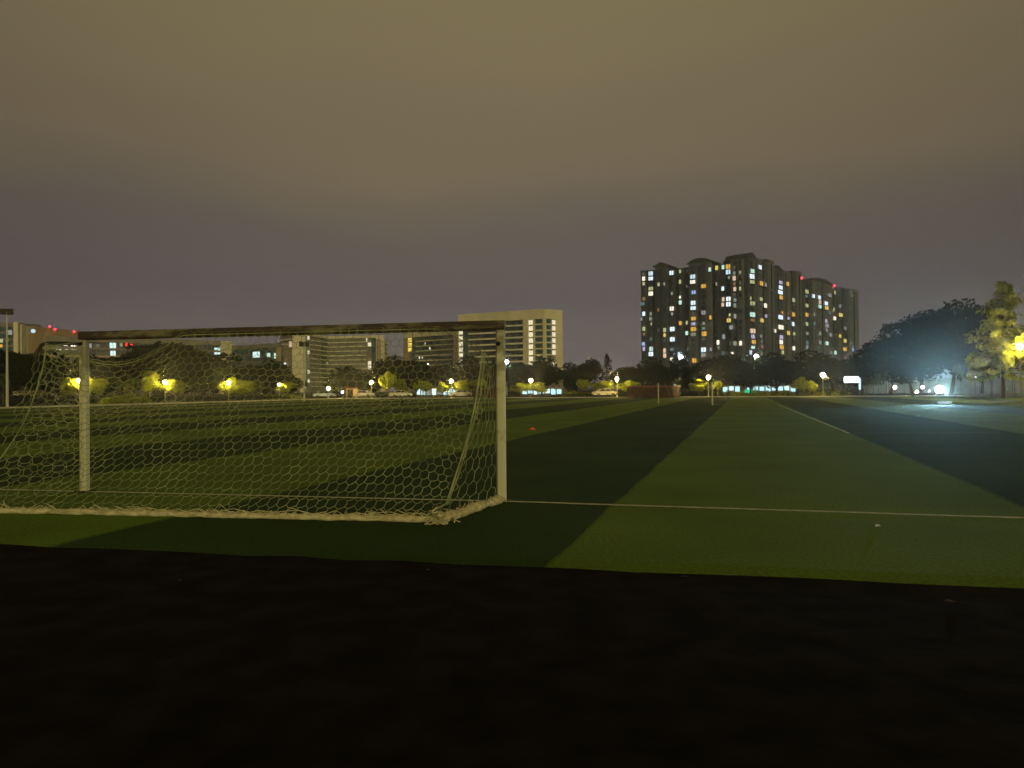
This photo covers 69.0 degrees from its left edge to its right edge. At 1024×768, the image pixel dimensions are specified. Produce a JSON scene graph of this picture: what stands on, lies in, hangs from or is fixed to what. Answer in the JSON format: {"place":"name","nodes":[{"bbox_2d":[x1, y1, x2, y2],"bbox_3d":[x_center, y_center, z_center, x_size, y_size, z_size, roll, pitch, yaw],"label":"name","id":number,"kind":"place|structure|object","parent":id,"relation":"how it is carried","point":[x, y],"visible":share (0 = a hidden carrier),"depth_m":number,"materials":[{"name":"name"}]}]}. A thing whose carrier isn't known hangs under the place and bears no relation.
{"place":"outdoors","nodes":[
{"label":"outdoors","id":0,"kind":"place"},
{"bbox_2d":[0,388,1019,406],"bbox_3d":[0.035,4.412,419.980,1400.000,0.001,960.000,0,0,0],"label":"ground","id":1,"kind":"structure","parent":0,"point":[15,403],"depth_m":192.40,"materials":[{"name":"green plant"}]},
{"bbox_2d":[0,373,11,405],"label":"broad tree","id":2,"kind":"object","parent":1,"relation":"on","point":[3,382],"visible":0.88,"depth_m":90.11,"materials":[{"name":"green plant"}]},
{"bbox_2d":[0,322,30,395],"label":"office tower","id":3,"kind":"structure","parent":1,"relation":"on","point":[18,336],"depth_m":430.20,"materials":[{"name":"beige concrete"}]},
{"bbox_2d":[0,349,55,403],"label":"broad tree","id":4,"kind":"object","parent":1,"relation":"on","point":[15,362],"visible":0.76,"depth_m":102.42,"materials":[{"name":"green plant"}]},
{"bbox_2d":[11,348,78,402],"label":"broad tree","id":5,"kind":"object","parent":1,"relation":"on","point":[55,368],"visible":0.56,"depth_m":106.07,"materials":[{"name":"green plant"}]},
{"bbox_2d":[30,324,82,336],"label":"background block","id":6,"kind":"structure","parent":1,"relation":"on","point":[35,328],"depth_m":474.30,"materials":[{"name":"brown"}]},
{"bbox_2d":[60,377,78,404],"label":"broad tree","id":7,"kind":"object","parent":1,"relation":"on","point":[67,389],"visible":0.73,"depth_m":91.54,"materials":[{"name":"green plant"}]},
{"bbox_2d":[65,354,121,394],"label":"broad tree","id":8,"kind":"object","parent":1,"relation":"on","point":[97,373],"visible":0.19,"depth_m":111.02,"materials":[{"name":"green plant"}]},
{"bbox_2d":[90,377,108,401],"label":"broad tree","id":9,"kind":"object","parent":1,"relation":"on","point":[94,384],"visible":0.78,"depth_m":93.47,"materials":[{"name":"green plant"}]},
{"bbox_2d":[89,356,140,394],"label":"broad tree","id":10,"kind":"object","parent":1,"relation":"on","point":[124,378],"visible":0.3,"depth_m":112.32,"materials":[{"name":"green plant"}]},
{"bbox_2d":[123,374,134,395],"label":"broad tree","id":11,"kind":"object","parent":1,"relation":"on","point":[128,382],"visible":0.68,"depth_m":112.80,"materials":[{"name":"green plant"}]},
{"bbox_2d":[117,393,141,403],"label":"shrub","id":12,"kind":"object","parent":1,"relation":"on","point":[130,397],"visible":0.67,"depth_m":95.81,"materials":[{"name":"green plant"}]},
{"bbox_2d":[29,332,231,395],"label":"teaching block","id":13,"kind":"structure","parent":1,"relation":"on","point":[106,349],"depth_m":375.97,"materials":[{"name":"beige concrete"}]},
{"bbox_2d":[0,383,300,401],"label":"hedge","id":14,"kind":"object","parent":1,"relation":"on","point":[133,391],"visible":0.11,"depth_m":144.52,"materials":[{"name":"green plant"}]},
{"bbox_2d":[140,370,160,400],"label":"broad tree","id":15,"kind":"object","parent":1,"relation":"on","point":[147,387],"visible":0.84,"depth_m":106.54,"materials":[{"name":"green plant"}]},
{"bbox_2d":[35,396,289,405],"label":"hedge","id":16,"kind":"object","parent":1,"relation":"on","point":[197,399],"visible":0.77,"depth_m":107.47,"materials":[{"name":"green plant"}]},
{"bbox_2d":[108,341,219,401],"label":"broad tree","id":17,"kind":"object","parent":1,"relation":"on","point":[136,352],"visible":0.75,"depth_m":111.62,"materials":[{"name":"green plant"}]},
{"bbox_2d":[160,379,190,401],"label":"broad tree","id":18,"kind":"object","parent":1,"relation":"on","point":[175,387],"visible":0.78,"depth_m":107.28,"materials":[{"name":"green plant"}]},
{"bbox_2d":[179,349,240,399],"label":"broad tree","id":19,"kind":"object","parent":1,"relation":"on","point":[220,377],"visible":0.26,"depth_m":119.54,"materials":[{"name":"green plant"}]},
{"bbox_2d":[195,352,257,399],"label":"broad tree","id":20,"kind":"object","parent":1,"relation":"on","point":[243,371],"visible":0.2,"depth_m":125.34,"materials":[{"name":"green plant"}]},
{"bbox_2d":[217,376,242,400],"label":"broad tree","id":21,"kind":"object","parent":1,"relation":"on","point":[225,389],"visible":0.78,"depth_m":119.41,"materials":[{"name":"green plant"}]},
{"bbox_2d":[235,380,256,398],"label":"broad tree","id":22,"kind":"object","parent":1,"relation":"on","point":[248,389],"visible":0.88,"depth_m":121.24,"materials":[{"name":"green plant"}]},
{"bbox_2d":[232,343,280,392],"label":"glass block","id":23,"kind":"structure","parent":1,"relation":"on","point":[261,352],"depth_m":492.02,"materials":[{"name":"black"}]},
{"bbox_2d":[236,360,295,399],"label":"broad tree","id":24,"kind":"object","parent":1,"relation":"on","point":[269,373],"visible":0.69,"depth_m":129.56,"materials":[{"name":"green plant"}]},
{"bbox_2d":[274,381,295,396],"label":"broad tree","id":25,"kind":"object","parent":1,"relation":"on","point":[283,385],"visible":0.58,"depth_m":137.58,"materials":[{"name":"green plant"}]},
{"bbox_2d":[268,376,307,398],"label":"broad tree","id":26,"kind":"object","parent":1,"relation":"on","point":[292,389],"visible":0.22,"depth_m":145.53,"materials":[{"name":"green plant"}]},
{"bbox_2d":[280,335,387,392],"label":"office building","id":27,"kind":"structure","parent":1,"relation":"on","point":[318,363],"depth_m":629.25,"materials":[{"name":"beige concrete"}]},
{"bbox_2d":[321,366,375,392],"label":"broad tree","id":28,"kind":"object","parent":1,"relation":"on","point":[358,376],"visible":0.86,"depth_m":151.16,"materials":[{"name":"green plant"}]},
{"bbox_2d":[360,369,382,396],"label":"broad tree","id":29,"kind":"object","parent":1,"relation":"on","point":[378,387],"visible":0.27,"depth_m":158.68,"materials":[{"name":"green plant"}]},
{"bbox_2d":[302,395,471,398],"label":"hedge","id":30,"kind":"object","parent":1,"relation":"on","point":[382,396],"visible":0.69,"depth_m":136.07,"materials":[{"name":"green plant"}]},
{"bbox_2d":[371,354,411,389],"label":"broad tree","id":31,"kind":"object","parent":1,"relation":"on","point":[388,364],"visible":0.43,"depth_m":153.27,"materials":[{"name":"green plant"}]},
{"bbox_2d":[394,379,408,391],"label":"broad tree","id":32,"kind":"object","parent":1,"relation":"on","point":[398,383],"visible":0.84,"depth_m":141.47,"materials":[{"name":"green plant"}]},
{"bbox_2d":[397,360,437,396],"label":"broad tree","id":33,"kind":"object","parent":1,"relation":"on","point":[418,375],"visible":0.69,"depth_m":150.26,"materials":[{"name":"green plant"}]},
{"bbox_2d":[403,331,457,391],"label":"office building","id":34,"kind":"structure","parent":1,"relation":"on","point":[441,351],"depth_m":580.38,"materials":[{"name":"beige concrete"}]},
{"bbox_2d":[428,361,455,386],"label":"broad tree","id":35,"kind":"object","parent":1,"relation":"on","point":[441,372],"visible":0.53,"depth_m":155.38,"materials":[{"name":"green plant"}]},
{"bbox_2d":[417,379,468,396],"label":"shop","id":36,"kind":"structure","parent":1,"relation":"on","point":[433,391],"depth_m":157.00,"materials":[{"name":"grey"}]},
{"bbox_2d":[445,355,490,396],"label":"broad tree","id":37,"kind":"object","parent":1,"relation":"on","point":[467,369],"visible":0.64,"depth_m":154.10,"materials":[{"name":"green plant"}]},
{"bbox_2d":[482,358,509,385],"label":"broad tree","id":38,"kind":"object","parent":1,"relation":"on","point":[489,371],"visible":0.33,"depth_m":158.44,"materials":[{"name":"green plant"}]},
{"bbox_2d":[458,309,562,391],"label":"office building","id":39,"kind":"structure","parent":1,"relation":"on","point":[532,335],"depth_m":489.17,"materials":[{"name":"beige concrete"}]},
{"bbox_2d":[506,362,528,395],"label":"broad tree","id":40,"kind":"object","parent":1,"relation":"on","point":[518,369],"visible":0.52,"depth_m":160.41,"materials":[{"name":"green plant"}]},
{"bbox_2d":[509,382,528,396],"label":"broad tree","id":41,"kind":"object","parent":1,"relation":"on","point":[520,387],"visible":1,"depth_m":139.74,"materials":[{"name":"green plant"}]},
{"bbox_2d":[526,382,547,395],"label":"broad tree","id":42,"kind":"object","parent":1,"relation":"on","point":[537,387],"visible":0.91,"depth_m":140.28,"materials":[{"name":"green plant"}]},
{"bbox_2d":[519,357,563,395],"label":"broad tree","id":43,"kind":"object","parent":1,"relation":"on","point":[542,373],"visible":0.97,"depth_m":153.84,"materials":[{"name":"green plant"}]},
{"bbox_2d":[519,378,567,395],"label":"shop","id":44,"kind":"structure","parent":1,"relation":"on","point":[561,389],"depth_m":156.57,"materials":[{"name":"grey"}]},
{"bbox_2d":[506,393,626,396],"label":"hedge","id":45,"kind":"object","parent":1,"relation":"on","point":[550,395],"visible":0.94,"depth_m":131.44,"materials":[{"name":"green plant"}]},
{"bbox_2d":[561,362,579,395],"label":"broad tree","id":46,"kind":"object","parent":1,"relation":"on","point":[568,385],"visible":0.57,"depth_m":158.28,"materials":[{"name":"green plant"}]},
{"bbox_2d":[576,379,590,391],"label":"broad tree","id":47,"kind":"object","parent":1,"relation":"on","point":[583,385],"visible":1,"depth_m":142.40,"materials":[{"name":"green plant"}]},
{"bbox_2d":[565,358,604,393],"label":"broad tree","id":48,"kind":"object","parent":1,"relation":"on","point":[590,371],"visible":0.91,"depth_m":155.70,"materials":[{"name":"green plant"}]},
{"bbox_2d":[591,381,613,390],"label":"broad tree","id":49,"kind":"object","parent":1,"relation":"on","point":[603,385],"visible":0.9,"depth_m":131.76,"materials":[{"name":"green plant"}]},
{"bbox_2d":[599,353,617,390],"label":"conifer tree","id":50,"kind":"object","parent":1,"relation":"on","point":[607,359],"visible":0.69,"depth_m":156.94,"materials":[{"name":"green plant"}]},
{"bbox_2d":[607,366,647,385],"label":"broad tree","id":51,"kind":"object","parent":1,"relation":"on","point":[623,374],"visible":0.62,"depth_m":156.80,"materials":[{"name":"green plant"}]},
{"bbox_2d":[616,380,640,391],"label":"broad tree","id":52,"kind":"object","parent":1,"relation":"on","point":[626,383],"visible":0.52,"depth_m":131.54,"materials":[{"name":"green plant"}]},
{"bbox_2d":[632,357,671,385],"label":"broad tree","id":53,"kind":"object","parent":1,"relation":"on","point":[654,376],"visible":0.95,"depth_m":154.43,"materials":[{"name":"green plant"}]},
{"bbox_2d":[663,357,696,392],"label":"broad tree","id":54,"kind":"object","parent":1,"relation":"on","point":[675,371],"visible":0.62,"depth_m":155.40,"materials":[{"name":"green plant"}]},
{"bbox_2d":[507,382,863,395],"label":"hedge","id":55,"kind":"object","parent":1,"relation":"on","point":[825,386],"visible":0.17,"depth_m":161.32,"materials":[{"name":"green plant"}]},
{"bbox_2d":[640,252,775,389],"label":"apartment tower","id":56,"kind":"structure","parent":1,"relation":"on","point":[695,311],"depth_m":417.80,"materials":[{"name":"grey concrete"}]},
{"bbox_2d":[657,267,665,366],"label":"unlit windows","id":57,"kind":"structure","parent":56,"relation":"in","point":[658,289],"depth_m":431.74,"materials":[{"name":"black glass"}]},
{"bbox_2d":[670,276,673,355],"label":"unlit windows","id":58,"kind":"structure","parent":56,"relation":"in","point":[671,278],"depth_m":430.06,"materials":[{"name":"black glass"}]},
{"bbox_2d":[690,263,705,366],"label":"unlit windows","id":59,"kind":"structure","parent":56,"relation":"in","point":[702,265],"depth_m":416.22,"materials":[{"name":"black glass"}]},
{"bbox_2d":[714,271,730,357],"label":"unlit windows","id":60,"kind":"structure","parent":56,"relation":"in","point":[722,272],"depth_m":411.47,"materials":[{"name":"black glass"}]},
{"bbox_2d":[733,260,741,355],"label":"unlit windows","id":61,"kind":"structure","parent":56,"relation":"in","point":[740,294],"depth_m":402.53,"materials":[{"name":"black glass"}]},
{"bbox_2d":[682,352,749,394],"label":"broad tree","id":62,"kind":"object","parent":1,"relation":"on","point":[720,367],"visible":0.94,"depth_m":147.12,"materials":[{"name":"green plant"}]},
{"bbox_2d":[731,361,773,392],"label":"broad tree","id":63,"kind":"object","parent":1,"relation":"on","point":[748,380],"visible":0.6,"depth_m":149.66,"materials":[{"name":"green plant"}]},
{"bbox_2d":[722,378,795,394],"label":"shop","id":64,"kind":"structure","parent":1,"relation":"on","point":[730,386],"depth_m":154.21,"materials":[{"name":"grey"}]},
{"bbox_2d":[683,392,841,395],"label":"hedge","id":65,"kind":"object","parent":1,"relation":"on","point":[696,394],"visible":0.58,"depth_m":122.31,"materials":[{"name":"green plant"}]},
{"bbox_2d":[749,352,800,392],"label":"broad tree","id":66,"kind":"object","parent":1,"relation":"on","point":[768,366],"visible":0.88,"depth_m":148.47,"materials":[{"name":"green plant"}]},
{"bbox_2d":[774,265,802,362],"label":"apartment tower","id":67,"kind":"structure","parent":1,"relation":"on","point":[788,309],"depth_m":449.99,"materials":[{"name":"grey concrete"}]},
{"bbox_2d":[770,348,828,390],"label":"broad tree","id":68,"kind":"object","parent":1,"relation":"on","point":[800,365],"visible":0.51,"depth_m":147.22,"materials":[{"name":"green plant"}]},
{"bbox_2d":[802,353,848,392],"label":"broad tree","id":69,"kind":"object","parent":1,"relation":"on","point":[826,365],"visible":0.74,"depth_m":144.02,"materials":[{"name":"green plant"}]},
{"bbox_2d":[802,278,858,388],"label":"apartment tower","id":70,"kind":"structure","parent":1,"relation":"on","point":[830,318],"depth_m":501.01,"materials":[{"name":"grey concrete"}]},
{"bbox_2d":[834,357,881,393],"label":"broad tree","id":71,"kind":"object","parent":1,"relation":"on","point":[853,370],"visible":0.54,"depth_m":140.66,"materials":[{"name":"green plant"}]},
{"bbox_2d":[849,333,900,394],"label":"broad tree","id":72,"kind":"object","parent":1,"relation":"on","point":[873,366],"visible":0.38,"depth_m":123.22,"materials":[{"name":"green plant"}]},
{"bbox_2d":[840,393,936,395],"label":"hedge","id":73,"kind":"object","parent":1,"relation":"on","point":[862,394],"visible":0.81,"depth_m":111.79,"materials":[{"name":"green plant"}]},
{"bbox_2d":[868,308,950,394],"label":"broad tree","id":74,"kind":"object","parent":1,"relation":"on","point":[900,326],"visible":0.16,"depth_m":120.07,"materials":[{"name":"green plant"}]},
{"bbox_2d":[874,337,956,395],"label":"broad tree","id":75,"kind":"object","parent":1,"relation":"on","point":[916,358],"visible":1,"depth_m":106.36,"materials":[{"name":"green plant"}]},
{"bbox_2d":[897,298,981,394],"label":"broad tree","id":76,"kind":"object","parent":1,"relation":"on","point":[946,326],"visible":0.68,"depth_m":113.36,"materials":[{"name":"green plant"}]},
{"bbox_2d":[864,377,1023,393],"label":"boundary wall","id":77,"kind":"structure","parent":1,"relation":"on","point":[963,386],"depth_m":140.85,"materials":[{"name":"white concrete"}]},
{"bbox_2d":[964,341,1000,397],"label":"broad tree","id":78,"kind":"object","parent":1,"relation":"on","point":[985,354],"visible":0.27,"depth_m":85.95,"materials":[{"name":"green plant"}]},
{"bbox_2d":[956,304,1012,392],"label":"broad tree","id":79,"kind":"object","parent":1,"relation":"on","point":[973,343],"visible":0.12,"depth_m":111.76,"materials":[{"name":"green plant"}]},
{"bbox_2d":[0,544,1023,767],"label":"running track","id":80,"kind":"structure","parent":0,"point":[116,658],"depth_m":4.08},
{"bbox_2d":[0,396,1023,587],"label":"turf pitch","id":81,"kind":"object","parent":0,"point":[961,455],"visible":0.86,"depth_m":11.92,"materials":[{"name":"green plant"}]},
{"bbox_2d":[0,309,13,406],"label":"floodlight mast","id":82,"kind":"object","parent":81,"relation":"on","point":[6,312],"visible":0.91,"depth_m":73.58,"materials":[{"name":"beige metal"}]},
{"bbox_2d":[0,398,343,408],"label":"side kerb","id":83,"kind":"structure","parent":81,"relation":"on","point":[155,403],"depth_m":90.41,"materials":[{"name":"concrete"}]},
{"bbox_2d":[0,320,510,524],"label":"football goal","id":84,"kind":"object","parent":81,"relation":"on","point":[437,517],"visible":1,"depth_m":9.98,"materials":[{"name":"paint"}]},
{"bbox_2d":[299,341,308,400],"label":"floodlight mast","id":85,"kind":"object","parent":81,"relation":"on","point":[301,344],"visible":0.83,"depth_m":107.87,"materials":[{"name":"beige metal"}]},
{"bbox_2d":[0,489,1023,517],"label":"goal line","id":86,"kind":"object","parent":81,"relation":"on","point":[560,503],"visible":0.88,"depth_m":9.66,"materials":[{"name":"white paint"}]},
{"bbox_2d":[625,385,680,397],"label":"red shed","id":87,"kind":"structure","parent":81,"relation":"on","point":[645,391],"depth_m":115.80,"materials":[{"name":"brown"}]},
{"bbox_2d":[658,381,727,404],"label":"goal","id":88,"kind":"object","parent":81,"relation":"on","point":[692,382],"visible":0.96,"depth_m":66.04,"materials":[{"name":"beige"}]},
{"bbox_2d":[961,280,1023,398],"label":"conifer tree","id":89,"kind":"object","parent":81,"relation":"on","point":[1003,304],"visible":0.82,"depth_m":83.67,"materials":[{"name":"green plant"}]},
{"bbox_2d":[987,327,1023,398],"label":"broad tree","id":90,"kind":"object","parent":81,"relation":"on","point":[1001,357],"visible":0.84,"depth_m":81.95,"materials":[{"name":"green plant"}]},
{"bbox_2d":[1016,344,1022,398],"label":"street lamp","id":91,"kind":"object","parent":81,"relation":"on","point":[1019,346],"visible":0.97,"depth_m":79.44,"materials":[{"name":"grey metal"}]},
{"bbox_2d":[0,0,1023,390],"label":"sky","id":92,"kind":"structure","parent":0,"point":[165,164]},
{"bbox_2d":[963,393,1019,397],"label":"wall","id":93,"kind":"structure","parent":0,"point":[988,395],"depth_m":94.12,"materials":[{"name":"grey concrete"}]},
{"label":"far path","id":94,"kind":"structure","parent":0,"visible":0},
{"bbox_2d":[345,387,358,397],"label":"guard booth","id":95,"kind":"object","parent":94,"relation":"on","point":[353,391],"visible":0.67,"depth_m":139.99,"materials":[{"name":"beige"}]},
{"bbox_2d":[378,371,396,390],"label":"broad tree","id":96,"kind":"object","parent":94,"relation":"on","point":[389,384],"visible":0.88,"depth_m":139.48,"materials":[{"name":"green plant"}]},
{"bbox_2d":[413,380,432,396],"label":"broad tree","id":97,"kind":"object","parent":94,"relation":"on","point":[426,388],"visible":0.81,"depth_m":137.35,"materials":[{"name":"green plant"}]},
{"bbox_2d":[437,381,449,397],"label":"broad tree","id":98,"kind":"object","parent":94,"relation":"on","point":[440,387],"visible":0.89,"depth_m":136.43,"materials":[{"name":"green plant"}]},
{"bbox_2d":[449,390,471,397],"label":"parked car","id":99,"kind":"object","parent":94,"relation":"on","point":[461,393],"visible":0.76,"depth_m":133.19,"materials":[{"name":"beige paint"}]},
{"bbox_2d":[452,380,469,396],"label":"broad tree","id":100,"kind":"object","parent":94,"relation":"on","point":[458,386],"visible":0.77,"depth_m":136.60,"materials":[{"name":"green plant"}]},
{"bbox_2d":[471,386,495,397],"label":"red shed","id":101,"kind":"structure","parent":94,"relation":"on","point":[492,390],"depth_m":126.80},
{"bbox_2d":[592,389,616,396],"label":"parked car","id":102,"kind":"object","parent":94,"relation":"on","point":[598,392],"visible":0.94,"depth_m":130.20,"materials":[{"name":"beige paint"}]},
{"bbox_2d":[345,395,963,398],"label":"kerb","id":103,"kind":"structure","parent":94,"relation":"on","point":[683,396],"depth_m":116.23,"materials":[{"name":"concrete"}]},
{"bbox_2d":[688,379,706,395],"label":"broad tree","id":104,"kind":"object","parent":94,"relation":"on","point":[698,387],"visible":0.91,"depth_m":122.61,"materials":[{"name":"green plant"}]},
{"bbox_2d":[790,376,807,391],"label":"broad tree","id":105,"kind":"object","parent":94,"relation":"on","point":[799,383],"visible":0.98,"depth_m":119.32,"materials":[{"name":"green plant"}]},
{"bbox_2d":[805,380,817,395],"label":"broad tree","id":106,"kind":"object","parent":94,"relation":"on","point":[811,385],"visible":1,"depth_m":113.76,"materials":[{"name":"green plant"}]},
{"bbox_2d":[844,377,860,395],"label":"lit sign","id":107,"kind":"object","parent":94,"relation":"on","point":[851,379],"visible":0.86,"depth_m":116.00,"materials":[{"name":"white"}]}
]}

